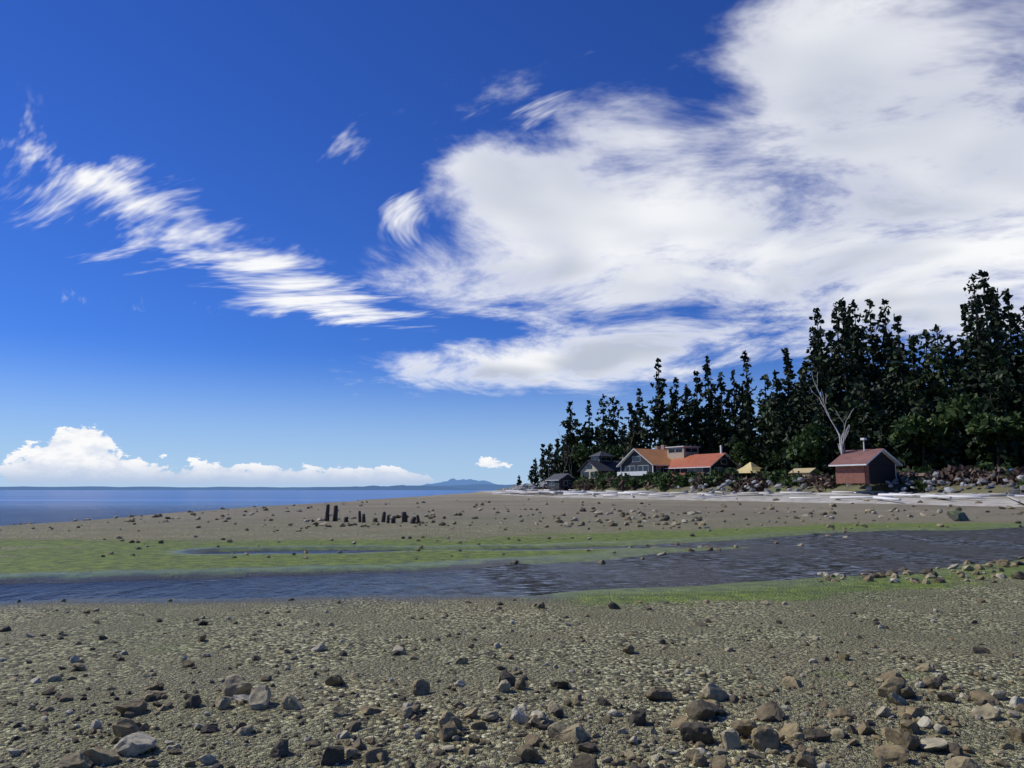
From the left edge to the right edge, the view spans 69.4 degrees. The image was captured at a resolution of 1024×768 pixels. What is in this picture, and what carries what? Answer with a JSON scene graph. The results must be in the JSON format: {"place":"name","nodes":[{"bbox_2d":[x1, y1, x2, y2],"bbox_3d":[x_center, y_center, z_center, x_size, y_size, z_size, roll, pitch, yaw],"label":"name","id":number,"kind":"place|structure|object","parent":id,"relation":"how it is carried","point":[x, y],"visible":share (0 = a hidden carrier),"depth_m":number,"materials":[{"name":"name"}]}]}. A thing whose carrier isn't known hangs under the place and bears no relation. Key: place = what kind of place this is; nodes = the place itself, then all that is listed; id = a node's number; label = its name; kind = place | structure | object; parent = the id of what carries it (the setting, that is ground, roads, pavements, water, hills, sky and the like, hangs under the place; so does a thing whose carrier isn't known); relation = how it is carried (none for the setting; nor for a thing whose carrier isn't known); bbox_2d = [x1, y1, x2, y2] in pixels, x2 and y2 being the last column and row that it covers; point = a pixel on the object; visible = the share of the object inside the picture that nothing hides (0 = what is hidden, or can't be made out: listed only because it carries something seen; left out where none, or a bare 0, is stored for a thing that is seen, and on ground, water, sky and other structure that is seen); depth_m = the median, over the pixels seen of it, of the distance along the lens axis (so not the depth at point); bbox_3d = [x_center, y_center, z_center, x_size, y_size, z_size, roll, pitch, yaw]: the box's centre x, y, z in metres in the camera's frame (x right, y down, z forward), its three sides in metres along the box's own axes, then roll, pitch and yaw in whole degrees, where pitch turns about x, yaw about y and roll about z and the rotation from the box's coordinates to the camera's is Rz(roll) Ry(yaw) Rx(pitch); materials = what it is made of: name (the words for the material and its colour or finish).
{"place":"outdoors","nodes":[
{"label":"outdoors","id":0,"kind":"place"},
{"bbox_2d":[0,484,522,489],"bbox_3d":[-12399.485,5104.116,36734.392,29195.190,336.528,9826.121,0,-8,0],"label":"distant hills","id":1,"kind":"structure","parent":0,"point":[486,486],"depth_m":38385.68,"materials":[{"name":"blue"}]},
{"bbox_2d":[303,485,481,489],"bbox_3d":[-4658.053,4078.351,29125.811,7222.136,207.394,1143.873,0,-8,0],"label":"hills","id":2,"kind":"structure","parent":0,"point":[396,487],"depth_m":29342.81,"materials":[{"name":"blue"}]},
{"bbox_2d":[425,478,493,485],"bbox_3d":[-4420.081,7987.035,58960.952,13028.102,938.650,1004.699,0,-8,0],"label":"blue mountain","id":3,"kind":"structure","parent":0,"point":[452,481],"depth_m":59330.94,"materials":[{"name":"blue"}]},
{"bbox_2d":[0,491,1023,767],"bbox_3d":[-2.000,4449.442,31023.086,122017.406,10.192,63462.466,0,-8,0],"label":"ground","id":4,"kind":"structure","parent":0,"point":[738,613],"depth_m":8.56,"materials":[{"name":"beige sand"}]},
{"bbox_2d":[325,504,419,523],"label":"pilings","id":5,"kind":"object","parent":4,"relation":"in","point":[413,520],"visible":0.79,"depth_m":39.62,"materials":[{"name":"brown wood"}]},
{"bbox_2d":[0,533,1023,767],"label":"rocks","id":6,"kind":"object","parent":4,"relation":"on","point":[131,738],"visible":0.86,"depth_m":5.25,"materials":[{"name":"grey stone"}]},
{"bbox_2d":[0,495,1023,531],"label":"rocks","id":7,"kind":"object","parent":4,"relation":"on","point":[596,513],"visible":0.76,"depth_m":44.29,"materials":[{"name":"stone"}]},
{"bbox_2d":[897,510,969,570],"bbox_3d":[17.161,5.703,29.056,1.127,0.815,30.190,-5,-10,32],"label":"boulder","id":8,"kind":"object","parent":4,"relation":"on","point":[956,515],"visible":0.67,"depth_m":40.66,"materials":[{"name":"grey stone"}]},
{"bbox_2d":[0,490,1023,601],"bbox_3d":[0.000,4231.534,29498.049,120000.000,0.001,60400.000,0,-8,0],"label":"water","id":9,"kind":"structure","parent":0,"point":[788,558],"depth_m":18.82,"materials":[{"name":"blue liquid"}]},
{"bbox_2d":[0,0,1023,486],"label":"sky","id":10,"kind":"structure","parent":0,"point":[244,243],"materials":[{"name":"blue"}]},
{"bbox_2d":[484,491,1023,506],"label":"beach sand","id":11,"kind":"structure","parent":0,"point":[994,501],"depth_m":87.87,"materials":[{"name":"grey sand"}]},
{"bbox_2d":[496,483,1023,492],"bbox_3d":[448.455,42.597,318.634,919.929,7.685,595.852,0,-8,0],"label":"land bank","id":12,"kind":"structure","parent":0,"point":[978,488],"depth_m":95.21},
{"bbox_2d":[534,427,634,479],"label":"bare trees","id":13,"kind":"object","parent":12,"relation":"on","point":[570,455],"visible":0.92,"depth_m":206.71,"materials":[{"name":"grey plant"}]},
{"bbox_2d":[616,445,741,476],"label":"house","id":14,"kind":"structure","parent":12,"relation":"on","point":[681,460],"depth_m":147.11,"materials":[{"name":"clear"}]},
{"bbox_2d":[738,462,760,476],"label":"tent","id":15,"kind":"object","parent":12,"relation":"on","point":[749,467],"visible":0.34,"depth_m":129.67,"materials":[{"name":"beige fabric"}]},
{"bbox_2d":[493,489,1023,501],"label":"driftwood logs","id":16,"kind":"object","parent":12,"relation":"on","point":[882,495],"visible":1,"depth_m":98.96,"materials":[{"name":"grey wood"}]},
{"bbox_2d":[501,471,1023,493],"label":"riprap boulders","id":17,"kind":"object","parent":12,"relation":"on","point":[530,486],"visible":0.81,"depth_m":88.72,"materials":[{"name":"grey stone"}]},
{"bbox_2d":[516,270,1023,488],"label":"trees","id":18,"kind":"object","parent":12,"relation":"on","point":[903,414],"visible":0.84,"depth_m":120.96,"materials":[{"name":"green plant"}]},
{"bbox_2d":[540,461,1023,491],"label":"shrubs","id":19,"kind":"object","parent":12,"relation":"on","point":[661,480],"visible":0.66,"depth_m":112.73,"materials":[{"name":"green plant"}]},
{"bbox_2d":[789,468,820,476],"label":"tent","id":20,"kind":"object","parent":12,"relation":"on","point":[805,471],"visible":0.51,"depth_m":110.77,"materials":[{"name":"beige fabric"}]},
{"bbox_2d":[810,372,853,485],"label":"dead tree snag","id":21,"kind":"object","parent":12,"relation":"on","point":[840,446],"visible":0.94,"depth_m":92.74,"materials":[{"name":"grey wood"}]},
{"bbox_2d":[828,438,902,483],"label":"brick shed","id":22,"kind":"structure","parent":12,"relation":"on","point":[869,466],"depth_m":89.28,"materials":[{"name":"red brick"}]}
]}

